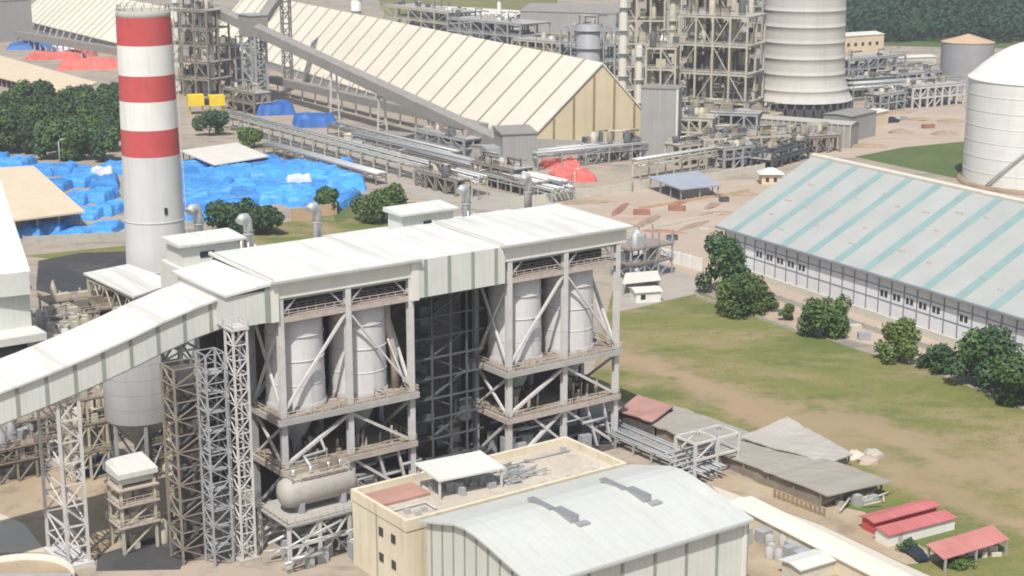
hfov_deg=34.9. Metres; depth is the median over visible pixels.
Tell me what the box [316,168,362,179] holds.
tarpaulin
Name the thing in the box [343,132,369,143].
building
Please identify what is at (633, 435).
pipe rack
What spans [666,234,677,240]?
crate
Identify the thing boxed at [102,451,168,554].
dosing tower
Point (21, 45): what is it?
tarpaulin
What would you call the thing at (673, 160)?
pipe rack
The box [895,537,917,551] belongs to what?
bush
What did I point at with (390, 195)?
tree
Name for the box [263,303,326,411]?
storage silo
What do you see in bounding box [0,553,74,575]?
round basin
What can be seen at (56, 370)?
covered conveyor
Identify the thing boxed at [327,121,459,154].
pipe rack
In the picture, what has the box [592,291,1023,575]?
grass field
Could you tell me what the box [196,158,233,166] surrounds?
tarpaulin
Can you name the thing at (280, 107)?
tarpaulin
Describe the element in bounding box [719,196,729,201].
crate
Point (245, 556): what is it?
lattice tower
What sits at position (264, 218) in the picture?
bush
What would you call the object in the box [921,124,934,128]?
skip
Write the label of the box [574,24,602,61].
process column
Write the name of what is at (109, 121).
tree
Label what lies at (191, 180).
tarpaulin
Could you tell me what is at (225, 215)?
bush
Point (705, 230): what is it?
crate
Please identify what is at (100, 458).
chemical drum
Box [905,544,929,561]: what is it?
parked car
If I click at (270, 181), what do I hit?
tarpaulin
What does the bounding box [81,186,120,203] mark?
tarpaulin
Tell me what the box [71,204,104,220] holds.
tarpaulin
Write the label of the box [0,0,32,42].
industrial hall
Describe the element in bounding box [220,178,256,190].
tarpaulin
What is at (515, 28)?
process unit
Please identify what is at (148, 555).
asphalt road
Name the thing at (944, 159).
grass plot
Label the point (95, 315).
equipment rack
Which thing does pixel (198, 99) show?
yellow machine
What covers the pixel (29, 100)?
tree
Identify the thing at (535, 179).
pipe rack
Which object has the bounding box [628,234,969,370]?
warehouse apron
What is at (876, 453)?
rubble heap
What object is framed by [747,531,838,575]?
equipment yard
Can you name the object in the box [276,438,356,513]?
steam drum
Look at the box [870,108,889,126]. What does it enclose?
building
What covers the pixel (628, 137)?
process unit
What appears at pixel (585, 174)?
tarpaulin
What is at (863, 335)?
crate
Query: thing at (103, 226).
tarpaulin
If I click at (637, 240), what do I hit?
equipment rack
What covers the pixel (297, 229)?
grass verge
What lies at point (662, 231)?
spoil heap
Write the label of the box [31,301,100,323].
equipment rack
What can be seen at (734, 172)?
boundary wall
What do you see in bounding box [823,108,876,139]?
building
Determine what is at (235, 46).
process unit
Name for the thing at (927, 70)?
process unit
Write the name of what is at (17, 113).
tree
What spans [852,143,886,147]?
spoil heap
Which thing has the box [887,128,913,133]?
spoil heap
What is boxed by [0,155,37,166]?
tarpaulin
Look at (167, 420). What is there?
stair tower
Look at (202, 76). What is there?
process unit
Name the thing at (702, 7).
process unit
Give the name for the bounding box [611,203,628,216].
spoil heap
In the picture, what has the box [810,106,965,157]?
dirt lot
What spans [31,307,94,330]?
equipment rack
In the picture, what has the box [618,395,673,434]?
work shed
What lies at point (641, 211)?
skip
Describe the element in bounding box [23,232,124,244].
boundary wall
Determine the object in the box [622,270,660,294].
open shed
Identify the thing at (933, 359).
bush
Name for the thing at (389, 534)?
control building
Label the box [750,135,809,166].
process unit
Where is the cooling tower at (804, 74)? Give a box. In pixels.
[757,0,852,118]
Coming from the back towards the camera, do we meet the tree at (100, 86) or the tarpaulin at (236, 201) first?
the tree at (100, 86)
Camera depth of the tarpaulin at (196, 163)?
579.09 m
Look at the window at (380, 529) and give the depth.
236.29 m
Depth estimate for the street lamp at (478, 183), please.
521.73 m
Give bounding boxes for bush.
[203,197,255,234]
[235,127,263,147]
[247,204,284,234]
[714,271,779,319]
[778,303,795,319]
[795,293,851,339]
[874,316,921,364]
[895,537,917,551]
[915,342,956,374]
[940,555,978,569]
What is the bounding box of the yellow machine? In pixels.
[186,93,224,113]
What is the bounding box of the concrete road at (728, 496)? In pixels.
[713,486,928,575]
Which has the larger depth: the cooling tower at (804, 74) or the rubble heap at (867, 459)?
the cooling tower at (804, 74)
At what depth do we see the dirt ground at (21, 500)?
266.14 m
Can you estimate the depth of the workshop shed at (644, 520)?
224.21 m
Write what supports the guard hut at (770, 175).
on the dirt yard at (635, 199)
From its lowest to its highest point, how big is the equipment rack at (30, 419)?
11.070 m
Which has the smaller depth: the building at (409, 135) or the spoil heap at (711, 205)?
the spoil heap at (711, 205)
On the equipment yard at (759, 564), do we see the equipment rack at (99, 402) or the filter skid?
the filter skid
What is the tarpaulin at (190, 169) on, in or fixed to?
on the ground at (612, 172)
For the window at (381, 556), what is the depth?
237.27 m
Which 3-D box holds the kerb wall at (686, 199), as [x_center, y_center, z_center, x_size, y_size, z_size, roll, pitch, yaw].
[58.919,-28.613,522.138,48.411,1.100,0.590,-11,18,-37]
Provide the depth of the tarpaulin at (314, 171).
557.73 m
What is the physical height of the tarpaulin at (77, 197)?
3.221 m
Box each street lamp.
[478,169,485,199]
[632,162,639,190]
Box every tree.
[0,93,11,106]
[0,104,11,115]
[0,110,23,150]
[0,113,40,153]
[0,133,7,150]
[3,105,31,114]
[6,93,22,107]
[7,83,30,98]
[9,96,37,109]
[16,78,51,99]
[28,103,56,118]
[31,118,62,159]
[38,97,63,107]
[39,95,57,103]
[44,80,55,96]
[44,113,75,149]
[51,133,79,160]
[53,101,79,119]
[56,88,68,101]
[63,84,94,102]
[68,89,94,113]
[68,121,104,159]
[69,113,97,130]
[75,94,111,109]
[76,103,111,118]
[84,113,120,149]
[88,123,119,161]
[93,90,101,96]
[96,81,117,90]
[99,93,118,104]
[99,101,119,118]
[100,83,118,96]
[191,109,229,135]
[314,186,339,208]
[350,182,408,223]
[695,230,750,293]
[944,324,1023,391]
[990,352,1023,406]
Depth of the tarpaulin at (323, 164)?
576.63 m
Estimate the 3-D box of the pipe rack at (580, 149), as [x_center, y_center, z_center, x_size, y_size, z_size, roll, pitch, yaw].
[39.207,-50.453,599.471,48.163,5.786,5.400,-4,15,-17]
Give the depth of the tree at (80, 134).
592.61 m
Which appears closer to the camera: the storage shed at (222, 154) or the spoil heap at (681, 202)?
the spoil heap at (681, 202)
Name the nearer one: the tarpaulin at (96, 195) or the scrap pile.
the scrap pile
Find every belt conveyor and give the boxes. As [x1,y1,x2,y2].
[13,31,116,57]
[244,71,488,128]
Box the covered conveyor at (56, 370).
[0,282,222,569]
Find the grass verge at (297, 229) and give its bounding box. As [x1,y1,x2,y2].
[28,202,415,258]
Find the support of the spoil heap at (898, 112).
on the ground at (612, 172)
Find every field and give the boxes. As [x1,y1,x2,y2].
[379,0,557,19]
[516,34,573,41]
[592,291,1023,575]
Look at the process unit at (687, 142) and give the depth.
587.44 m
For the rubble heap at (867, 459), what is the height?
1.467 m
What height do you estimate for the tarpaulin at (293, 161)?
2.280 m
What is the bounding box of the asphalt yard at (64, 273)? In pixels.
[36,251,125,297]
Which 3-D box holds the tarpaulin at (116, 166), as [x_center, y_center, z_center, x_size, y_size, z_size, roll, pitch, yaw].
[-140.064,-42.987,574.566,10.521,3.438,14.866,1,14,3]
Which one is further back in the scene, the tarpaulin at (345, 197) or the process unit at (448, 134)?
the process unit at (448, 134)
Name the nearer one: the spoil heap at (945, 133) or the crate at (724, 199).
the crate at (724, 199)
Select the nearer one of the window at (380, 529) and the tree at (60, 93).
the window at (380, 529)
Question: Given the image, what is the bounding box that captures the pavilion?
[648,170,720,199]
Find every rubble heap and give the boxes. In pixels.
[847,449,864,460]
[857,454,878,464]
[864,448,883,458]
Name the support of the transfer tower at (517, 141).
on the ground at (612, 172)
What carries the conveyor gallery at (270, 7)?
on the ground at (612, 172)
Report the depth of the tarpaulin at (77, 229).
469.41 m
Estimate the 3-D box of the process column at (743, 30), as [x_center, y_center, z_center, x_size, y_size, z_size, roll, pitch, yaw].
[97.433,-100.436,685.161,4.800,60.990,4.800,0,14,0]
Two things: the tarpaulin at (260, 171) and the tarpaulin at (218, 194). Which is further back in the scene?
the tarpaulin at (260, 171)
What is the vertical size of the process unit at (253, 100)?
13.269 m
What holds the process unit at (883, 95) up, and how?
on the ground at (612, 172)
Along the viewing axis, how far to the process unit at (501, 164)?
542.69 m
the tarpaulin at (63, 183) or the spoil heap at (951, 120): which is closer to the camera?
the tarpaulin at (63, 183)
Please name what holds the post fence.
on the shed verge at (847, 522)
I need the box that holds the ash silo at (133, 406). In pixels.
[103,351,172,464]
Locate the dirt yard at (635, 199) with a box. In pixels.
[566,179,770,239]
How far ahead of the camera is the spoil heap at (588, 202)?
517.09 m
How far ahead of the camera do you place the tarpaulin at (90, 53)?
946.47 m
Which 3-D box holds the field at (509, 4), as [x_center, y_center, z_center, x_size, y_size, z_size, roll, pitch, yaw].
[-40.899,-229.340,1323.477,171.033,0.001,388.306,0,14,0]
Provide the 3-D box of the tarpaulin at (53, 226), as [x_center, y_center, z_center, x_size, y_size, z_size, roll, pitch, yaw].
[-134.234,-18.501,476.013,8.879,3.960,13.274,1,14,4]
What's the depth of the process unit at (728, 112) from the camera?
637.59 m
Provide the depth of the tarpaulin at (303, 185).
537.50 m
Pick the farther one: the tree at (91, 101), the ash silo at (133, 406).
the tree at (91, 101)
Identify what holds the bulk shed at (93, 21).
on the ground at (612, 172)
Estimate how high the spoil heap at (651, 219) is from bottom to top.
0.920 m
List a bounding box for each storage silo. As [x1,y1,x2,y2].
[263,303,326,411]
[327,293,387,398]
[487,267,542,365]
[541,259,593,354]
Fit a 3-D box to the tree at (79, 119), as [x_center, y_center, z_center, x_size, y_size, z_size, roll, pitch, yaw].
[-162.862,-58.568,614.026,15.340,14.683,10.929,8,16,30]
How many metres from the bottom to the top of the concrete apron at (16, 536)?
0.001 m
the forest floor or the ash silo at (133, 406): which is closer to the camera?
the ash silo at (133, 406)
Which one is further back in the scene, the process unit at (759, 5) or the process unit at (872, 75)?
the process unit at (872, 75)
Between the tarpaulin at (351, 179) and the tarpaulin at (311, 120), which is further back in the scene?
the tarpaulin at (311, 120)
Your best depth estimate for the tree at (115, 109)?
637.53 m
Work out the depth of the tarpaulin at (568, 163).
580.31 m
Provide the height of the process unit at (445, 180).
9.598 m
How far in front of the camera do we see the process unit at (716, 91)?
669.51 m
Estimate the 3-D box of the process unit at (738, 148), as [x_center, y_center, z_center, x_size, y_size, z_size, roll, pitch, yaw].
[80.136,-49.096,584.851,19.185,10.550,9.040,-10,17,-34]
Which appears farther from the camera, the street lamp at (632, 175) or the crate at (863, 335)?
the street lamp at (632, 175)
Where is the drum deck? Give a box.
[255,481,363,569]
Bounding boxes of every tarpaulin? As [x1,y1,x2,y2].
[0,151,10,157]
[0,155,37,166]
[0,157,18,165]
[1,164,35,166]
[6,40,58,49]
[17,220,48,238]
[24,50,85,60]
[29,162,53,176]
[36,216,73,234]
[47,160,82,175]
[48,45,74,51]
[49,176,73,191]
[56,57,117,70]
[58,224,91,234]
[64,49,97,56]
[65,172,97,187]
[66,189,88,205]
[70,165,99,174]
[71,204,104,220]
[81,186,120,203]
[86,220,124,232]
[89,172,119,189]
[91,165,113,175]
[94,199,123,216]
[100,160,121,174]
[180,160,202,166]
[181,164,206,174]
[181,173,201,187]
[182,187,209,202]
[183,202,209,220]
[186,189,229,203]
[191,176,234,189]
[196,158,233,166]
[198,165,237,178]
[218,162,252,178]
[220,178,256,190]
[227,199,259,206]
[228,185,259,201]
[247,153,283,164]
[248,164,286,179]
[254,177,285,186]
[256,99,294,115]
[256,184,298,204]
[272,162,312,177]
[274,179,313,188]
[276,159,298,165]
[282,187,315,207]
[286,173,311,182]
[292,112,336,127]
[293,165,341,178]
[296,157,318,165]
[301,178,328,188]
[301,185,363,208]
[315,157,354,168]
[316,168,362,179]
[326,172,366,190]
[540,157,580,168]
[548,167,597,182]
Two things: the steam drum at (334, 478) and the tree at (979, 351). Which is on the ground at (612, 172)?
the tree at (979, 351)
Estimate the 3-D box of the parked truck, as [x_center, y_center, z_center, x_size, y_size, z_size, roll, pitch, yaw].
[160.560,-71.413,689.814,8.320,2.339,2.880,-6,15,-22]
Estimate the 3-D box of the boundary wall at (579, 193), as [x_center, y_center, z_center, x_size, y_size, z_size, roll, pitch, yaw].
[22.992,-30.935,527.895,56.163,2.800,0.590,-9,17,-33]
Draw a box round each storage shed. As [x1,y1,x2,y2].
[0,56,97,94]
[0,166,84,225]
[180,142,268,166]
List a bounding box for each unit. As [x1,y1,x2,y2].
[165,0,231,95]
[208,35,253,92]
[222,80,271,114]
[383,0,480,35]
[407,5,474,27]
[414,123,480,155]
[414,159,471,196]
[447,8,551,45]
[470,151,532,191]
[472,23,530,39]
[511,32,575,54]
[523,36,631,66]
[559,14,630,75]
[579,128,642,162]
[617,0,666,98]
[644,30,680,84]
[663,132,718,166]
[665,0,754,106]
[678,0,767,107]
[681,105,718,135]
[682,98,762,134]
[686,118,726,132]
[696,124,790,164]
[707,134,762,169]
[712,80,758,108]
[744,101,782,116]
[747,0,764,101]
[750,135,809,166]
[763,121,842,154]
[845,47,906,81]
[846,69,898,96]
[864,84,911,109]
[880,62,941,88]
[892,75,965,108]
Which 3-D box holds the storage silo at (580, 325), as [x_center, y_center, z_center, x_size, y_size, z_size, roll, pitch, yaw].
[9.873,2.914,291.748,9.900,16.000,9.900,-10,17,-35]
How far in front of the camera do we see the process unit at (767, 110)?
644.12 m
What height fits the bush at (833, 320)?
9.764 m
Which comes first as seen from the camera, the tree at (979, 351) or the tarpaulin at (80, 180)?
the tree at (979, 351)
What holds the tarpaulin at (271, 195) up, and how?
on the ground at (612, 172)
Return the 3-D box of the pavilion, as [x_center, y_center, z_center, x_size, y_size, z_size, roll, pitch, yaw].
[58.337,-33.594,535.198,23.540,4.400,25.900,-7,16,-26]
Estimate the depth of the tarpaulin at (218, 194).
518.38 m
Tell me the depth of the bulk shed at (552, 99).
682.22 m
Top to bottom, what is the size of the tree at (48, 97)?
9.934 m
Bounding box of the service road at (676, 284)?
[608,254,701,310]
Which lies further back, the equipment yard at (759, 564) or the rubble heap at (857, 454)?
the rubble heap at (857, 454)
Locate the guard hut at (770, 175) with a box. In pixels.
[757,167,784,184]
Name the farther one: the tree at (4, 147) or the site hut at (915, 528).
the tree at (4, 147)
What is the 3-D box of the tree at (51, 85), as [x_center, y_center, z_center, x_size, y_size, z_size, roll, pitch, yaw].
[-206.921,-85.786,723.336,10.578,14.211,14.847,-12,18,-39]
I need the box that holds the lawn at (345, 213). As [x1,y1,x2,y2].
[333,204,366,221]
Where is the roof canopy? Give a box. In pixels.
[83,264,160,315]
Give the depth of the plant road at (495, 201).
549.73 m
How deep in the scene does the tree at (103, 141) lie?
590.58 m
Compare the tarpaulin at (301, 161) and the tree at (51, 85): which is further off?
the tree at (51, 85)
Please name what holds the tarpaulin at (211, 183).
on the ground at (612, 172)
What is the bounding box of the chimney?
[115,2,187,275]
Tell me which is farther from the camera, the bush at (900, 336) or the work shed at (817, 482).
the bush at (900, 336)
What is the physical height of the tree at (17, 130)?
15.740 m
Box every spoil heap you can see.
[562,200,616,204]
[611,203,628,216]
[637,215,661,225]
[642,229,687,233]
[672,200,686,204]
[678,220,708,230]
[697,211,733,215]
[703,202,720,209]
[726,191,759,195]
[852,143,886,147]
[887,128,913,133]
[889,110,911,113]
[908,117,931,120]
[929,131,958,135]
[936,119,964,122]
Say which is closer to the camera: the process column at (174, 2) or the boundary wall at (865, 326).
the boundary wall at (865, 326)
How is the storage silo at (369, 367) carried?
on the boiler house
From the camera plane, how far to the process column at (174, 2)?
790.23 m
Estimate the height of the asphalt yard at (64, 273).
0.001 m
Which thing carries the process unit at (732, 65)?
on the ground at (612, 172)
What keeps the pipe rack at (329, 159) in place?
on the ground at (612, 172)
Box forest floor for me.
[856,2,1023,47]
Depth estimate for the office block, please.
959.43 m
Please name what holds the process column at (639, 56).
on the ground at (612, 172)
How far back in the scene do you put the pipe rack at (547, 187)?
524.24 m
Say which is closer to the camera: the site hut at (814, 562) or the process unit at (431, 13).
the site hut at (814, 562)
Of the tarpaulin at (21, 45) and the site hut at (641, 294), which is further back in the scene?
the tarpaulin at (21, 45)
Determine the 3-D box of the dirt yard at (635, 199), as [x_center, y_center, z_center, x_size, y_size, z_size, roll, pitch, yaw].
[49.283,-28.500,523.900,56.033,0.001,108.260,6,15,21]
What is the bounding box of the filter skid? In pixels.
[748,526,810,561]
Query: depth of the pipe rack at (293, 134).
595.00 m
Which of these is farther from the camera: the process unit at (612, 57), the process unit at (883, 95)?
the process unit at (612, 57)
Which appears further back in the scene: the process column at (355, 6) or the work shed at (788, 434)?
the process column at (355, 6)
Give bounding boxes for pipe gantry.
[664,424,740,476]
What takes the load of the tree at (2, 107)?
on the ground at (612, 172)
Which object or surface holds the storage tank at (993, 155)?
on the grass plot
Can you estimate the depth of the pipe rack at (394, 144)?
588.21 m
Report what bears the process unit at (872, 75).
on the ground at (612, 172)
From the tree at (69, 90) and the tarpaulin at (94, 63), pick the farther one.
the tarpaulin at (94, 63)
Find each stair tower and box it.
[159,357,213,565]
[159,359,201,524]
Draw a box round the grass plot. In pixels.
[856,142,963,177]
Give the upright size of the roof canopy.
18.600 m
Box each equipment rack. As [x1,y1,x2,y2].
[0,421,39,485]
[2,401,66,466]
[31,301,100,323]
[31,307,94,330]
[33,313,102,426]
[37,280,124,315]
[62,384,110,483]
[67,294,131,318]
[74,385,123,443]
[94,305,122,318]
[135,428,171,475]
[610,224,674,276]
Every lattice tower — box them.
[194,347,234,566]
[222,316,260,564]
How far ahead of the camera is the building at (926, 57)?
905.88 m
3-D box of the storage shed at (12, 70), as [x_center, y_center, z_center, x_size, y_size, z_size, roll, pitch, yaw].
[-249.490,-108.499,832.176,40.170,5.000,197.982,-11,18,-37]
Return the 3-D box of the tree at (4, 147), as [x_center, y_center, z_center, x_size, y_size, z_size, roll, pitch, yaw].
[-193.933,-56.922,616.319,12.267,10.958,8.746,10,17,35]
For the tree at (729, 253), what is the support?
on the warehouse apron at (692, 247)
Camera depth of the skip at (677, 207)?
505.65 m
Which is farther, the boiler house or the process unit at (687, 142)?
the process unit at (687, 142)
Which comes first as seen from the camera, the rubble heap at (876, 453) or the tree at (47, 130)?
the rubble heap at (876, 453)
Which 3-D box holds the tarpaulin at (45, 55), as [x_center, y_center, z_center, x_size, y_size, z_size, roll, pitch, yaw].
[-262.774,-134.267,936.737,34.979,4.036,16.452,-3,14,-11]
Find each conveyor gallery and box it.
[210,3,493,144]
[259,0,293,89]
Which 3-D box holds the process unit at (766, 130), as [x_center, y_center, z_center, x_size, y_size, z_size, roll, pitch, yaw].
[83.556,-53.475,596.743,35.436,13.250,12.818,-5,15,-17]
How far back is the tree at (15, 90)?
704.70 m
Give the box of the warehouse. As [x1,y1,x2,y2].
[715,153,1023,353]
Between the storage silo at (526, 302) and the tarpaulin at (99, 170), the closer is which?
the storage silo at (526, 302)
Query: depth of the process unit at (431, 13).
1087.43 m
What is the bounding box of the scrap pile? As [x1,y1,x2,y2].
[959,544,1001,557]
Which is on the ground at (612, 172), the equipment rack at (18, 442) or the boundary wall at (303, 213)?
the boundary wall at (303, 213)
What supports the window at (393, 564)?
in the control building at (389, 534)
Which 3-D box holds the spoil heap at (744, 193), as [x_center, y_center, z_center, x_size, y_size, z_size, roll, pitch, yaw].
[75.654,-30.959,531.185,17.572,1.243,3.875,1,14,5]
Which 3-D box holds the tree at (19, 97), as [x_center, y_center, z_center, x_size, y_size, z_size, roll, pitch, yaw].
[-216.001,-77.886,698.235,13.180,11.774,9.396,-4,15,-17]
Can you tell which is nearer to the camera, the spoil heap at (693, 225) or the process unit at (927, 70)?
the spoil heap at (693, 225)
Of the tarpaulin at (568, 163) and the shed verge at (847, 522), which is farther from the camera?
the tarpaulin at (568, 163)
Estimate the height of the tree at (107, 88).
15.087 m
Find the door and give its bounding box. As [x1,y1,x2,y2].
[898,534,902,543]
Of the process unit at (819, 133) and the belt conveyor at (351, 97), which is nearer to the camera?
the process unit at (819, 133)
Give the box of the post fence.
[773,489,825,516]
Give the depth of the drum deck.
246.01 m
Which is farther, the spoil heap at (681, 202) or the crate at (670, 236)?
the spoil heap at (681, 202)
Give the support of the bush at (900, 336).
on the grass field at (955, 448)
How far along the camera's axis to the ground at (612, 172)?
546.19 m
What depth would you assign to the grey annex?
594.13 m
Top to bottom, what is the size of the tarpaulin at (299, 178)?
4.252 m
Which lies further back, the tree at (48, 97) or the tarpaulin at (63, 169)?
the tree at (48, 97)
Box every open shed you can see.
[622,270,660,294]
[926,525,1009,572]
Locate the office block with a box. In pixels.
[845,31,883,54]
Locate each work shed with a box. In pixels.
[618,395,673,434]
[652,405,891,505]
[740,417,852,465]
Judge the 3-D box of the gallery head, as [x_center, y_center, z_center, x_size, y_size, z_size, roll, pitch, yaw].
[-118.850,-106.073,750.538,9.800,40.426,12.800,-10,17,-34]
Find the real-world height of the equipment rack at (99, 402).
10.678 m
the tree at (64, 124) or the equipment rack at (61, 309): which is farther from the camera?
the tree at (64, 124)
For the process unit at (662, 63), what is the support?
on the ground at (612, 172)
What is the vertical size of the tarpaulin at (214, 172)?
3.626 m
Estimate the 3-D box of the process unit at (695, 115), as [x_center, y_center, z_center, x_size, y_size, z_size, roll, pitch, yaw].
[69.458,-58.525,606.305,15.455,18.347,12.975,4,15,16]
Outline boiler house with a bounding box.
[160,173,633,530]
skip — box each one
[633,209,649,214]
[668,204,685,210]
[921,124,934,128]
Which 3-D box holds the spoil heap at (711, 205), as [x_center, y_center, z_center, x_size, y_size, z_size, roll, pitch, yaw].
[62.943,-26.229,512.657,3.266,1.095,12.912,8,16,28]
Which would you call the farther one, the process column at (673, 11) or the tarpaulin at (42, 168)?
the process column at (673, 11)
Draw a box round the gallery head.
[237,13,268,95]
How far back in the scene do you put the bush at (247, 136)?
621.54 m
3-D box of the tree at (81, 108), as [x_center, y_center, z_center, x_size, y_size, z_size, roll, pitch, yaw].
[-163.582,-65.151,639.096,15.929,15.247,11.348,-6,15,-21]
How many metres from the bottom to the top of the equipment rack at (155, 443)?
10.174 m
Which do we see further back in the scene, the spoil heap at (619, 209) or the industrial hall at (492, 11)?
the industrial hall at (492, 11)
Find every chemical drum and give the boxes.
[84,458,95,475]
[96,455,105,473]
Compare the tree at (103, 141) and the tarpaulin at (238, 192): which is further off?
the tree at (103, 141)
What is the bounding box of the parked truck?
[888,116,900,121]
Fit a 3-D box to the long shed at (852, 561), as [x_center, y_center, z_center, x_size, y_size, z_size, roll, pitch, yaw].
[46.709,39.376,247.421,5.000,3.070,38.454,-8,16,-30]
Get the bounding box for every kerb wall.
[626,211,724,234]
[639,189,748,208]
[696,294,800,332]
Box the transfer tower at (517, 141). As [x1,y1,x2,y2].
[480,124,537,169]
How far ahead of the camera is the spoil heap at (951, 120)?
690.82 m
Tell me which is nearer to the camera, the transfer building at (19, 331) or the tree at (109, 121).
the transfer building at (19, 331)
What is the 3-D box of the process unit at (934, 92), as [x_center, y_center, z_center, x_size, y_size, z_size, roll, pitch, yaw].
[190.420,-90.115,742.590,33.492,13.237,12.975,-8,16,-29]
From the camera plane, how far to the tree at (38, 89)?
708.53 m
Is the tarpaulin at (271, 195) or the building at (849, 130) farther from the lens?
the building at (849, 130)
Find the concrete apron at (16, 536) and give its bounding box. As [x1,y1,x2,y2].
[0,514,43,552]
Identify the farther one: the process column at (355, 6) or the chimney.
the process column at (355, 6)
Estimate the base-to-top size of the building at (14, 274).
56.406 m
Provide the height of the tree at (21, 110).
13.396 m
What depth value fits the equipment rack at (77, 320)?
316.25 m
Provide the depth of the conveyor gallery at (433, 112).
676.86 m
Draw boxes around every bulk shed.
[31,0,221,57]
[213,0,640,155]
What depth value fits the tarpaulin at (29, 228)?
467.50 m
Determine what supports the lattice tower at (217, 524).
on the ground at (612, 172)
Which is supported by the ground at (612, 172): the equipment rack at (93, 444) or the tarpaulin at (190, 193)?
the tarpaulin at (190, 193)
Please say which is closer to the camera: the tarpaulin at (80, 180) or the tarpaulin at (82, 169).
the tarpaulin at (80, 180)
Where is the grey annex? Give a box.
[640,84,682,159]
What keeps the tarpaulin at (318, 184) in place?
on the ground at (612, 172)
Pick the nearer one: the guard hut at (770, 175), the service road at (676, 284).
the service road at (676, 284)
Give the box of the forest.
[846,0,1023,40]
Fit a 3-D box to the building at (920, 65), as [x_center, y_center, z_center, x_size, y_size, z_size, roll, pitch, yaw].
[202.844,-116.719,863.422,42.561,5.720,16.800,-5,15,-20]
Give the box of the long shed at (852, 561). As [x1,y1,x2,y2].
[730,496,911,575]
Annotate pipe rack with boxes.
[221,111,487,197]
[263,141,386,185]
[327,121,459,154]
[351,131,572,199]
[403,147,551,194]
[453,163,574,202]
[531,135,682,170]
[554,144,638,159]
[593,419,726,477]
[631,139,766,180]
[717,130,809,139]
[846,75,961,100]
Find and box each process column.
[169,0,180,89]
[350,0,362,14]
[495,0,502,41]
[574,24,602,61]
[616,0,630,89]
[633,45,644,105]
[667,0,677,77]
[739,0,749,84]
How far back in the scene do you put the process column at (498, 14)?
943.42 m
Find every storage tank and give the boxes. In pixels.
[939,34,994,92]
[957,42,1023,194]
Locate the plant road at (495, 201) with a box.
[228,121,563,210]
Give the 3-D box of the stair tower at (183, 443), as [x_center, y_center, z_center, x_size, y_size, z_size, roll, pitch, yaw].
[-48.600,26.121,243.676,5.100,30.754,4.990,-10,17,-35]
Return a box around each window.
[378,526,382,536]
[379,552,383,562]
[391,534,395,544]
[391,560,395,569]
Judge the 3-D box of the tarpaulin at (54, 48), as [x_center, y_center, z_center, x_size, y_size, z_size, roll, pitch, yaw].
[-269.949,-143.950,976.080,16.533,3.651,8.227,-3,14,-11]
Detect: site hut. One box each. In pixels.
[628,285,662,302]
[778,549,836,575]
[859,499,939,533]
[873,509,957,546]
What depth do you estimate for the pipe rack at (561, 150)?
585.08 m
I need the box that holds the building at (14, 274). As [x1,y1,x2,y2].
[0,180,30,296]
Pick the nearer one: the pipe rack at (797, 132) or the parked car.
the parked car
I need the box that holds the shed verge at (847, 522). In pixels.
[712,470,942,564]
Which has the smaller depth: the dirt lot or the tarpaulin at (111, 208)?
the tarpaulin at (111, 208)
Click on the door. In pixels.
(900, 537)
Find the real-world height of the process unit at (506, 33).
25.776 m
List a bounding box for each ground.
[0,0,1023,575]
[0,468,167,572]
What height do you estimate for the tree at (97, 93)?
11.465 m
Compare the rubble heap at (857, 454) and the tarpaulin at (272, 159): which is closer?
the rubble heap at (857, 454)
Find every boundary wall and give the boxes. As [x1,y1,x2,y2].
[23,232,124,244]
[291,202,336,219]
[511,180,649,206]
[633,248,701,270]
[704,163,764,179]
[774,294,932,348]
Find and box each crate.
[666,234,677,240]
[698,227,709,234]
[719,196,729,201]
[847,323,861,332]
[857,331,870,339]
[900,116,907,119]
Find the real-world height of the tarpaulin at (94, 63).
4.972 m
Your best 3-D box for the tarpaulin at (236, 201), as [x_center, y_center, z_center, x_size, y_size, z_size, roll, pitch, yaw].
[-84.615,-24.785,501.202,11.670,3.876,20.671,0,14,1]
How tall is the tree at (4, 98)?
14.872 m
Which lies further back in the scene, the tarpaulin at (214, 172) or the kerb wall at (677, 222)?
the tarpaulin at (214, 172)
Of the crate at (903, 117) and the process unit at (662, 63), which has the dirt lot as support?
the crate at (903, 117)
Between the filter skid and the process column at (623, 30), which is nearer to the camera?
the filter skid
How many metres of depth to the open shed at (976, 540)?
246.17 m
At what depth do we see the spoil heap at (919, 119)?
695.36 m
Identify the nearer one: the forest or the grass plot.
the grass plot
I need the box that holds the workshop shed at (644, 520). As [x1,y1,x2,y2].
[420,464,754,575]
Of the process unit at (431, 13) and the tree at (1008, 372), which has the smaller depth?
the tree at (1008, 372)
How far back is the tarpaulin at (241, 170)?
562.51 m
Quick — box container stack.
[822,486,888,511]
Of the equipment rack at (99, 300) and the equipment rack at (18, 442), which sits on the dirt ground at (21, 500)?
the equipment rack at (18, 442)
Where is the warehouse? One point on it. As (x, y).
(940, 261)
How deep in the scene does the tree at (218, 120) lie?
651.33 m
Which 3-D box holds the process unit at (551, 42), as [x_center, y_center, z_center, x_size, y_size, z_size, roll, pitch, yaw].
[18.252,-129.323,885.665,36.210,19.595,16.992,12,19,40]
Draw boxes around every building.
[0,180,30,296]
[0,285,50,430]
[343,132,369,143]
[350,436,626,575]
[375,130,414,142]
[447,140,483,157]
[719,115,858,148]
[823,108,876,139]
[852,61,936,73]
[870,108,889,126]
[888,54,936,62]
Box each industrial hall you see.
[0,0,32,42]
[418,6,519,24]
[520,3,631,34]
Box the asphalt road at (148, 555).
[96,537,181,570]
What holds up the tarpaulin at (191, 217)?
on the ground at (612, 172)
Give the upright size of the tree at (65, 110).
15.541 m
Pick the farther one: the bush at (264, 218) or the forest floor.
the forest floor
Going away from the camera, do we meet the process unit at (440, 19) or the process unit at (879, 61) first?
the process unit at (879, 61)
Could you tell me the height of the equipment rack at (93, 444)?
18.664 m

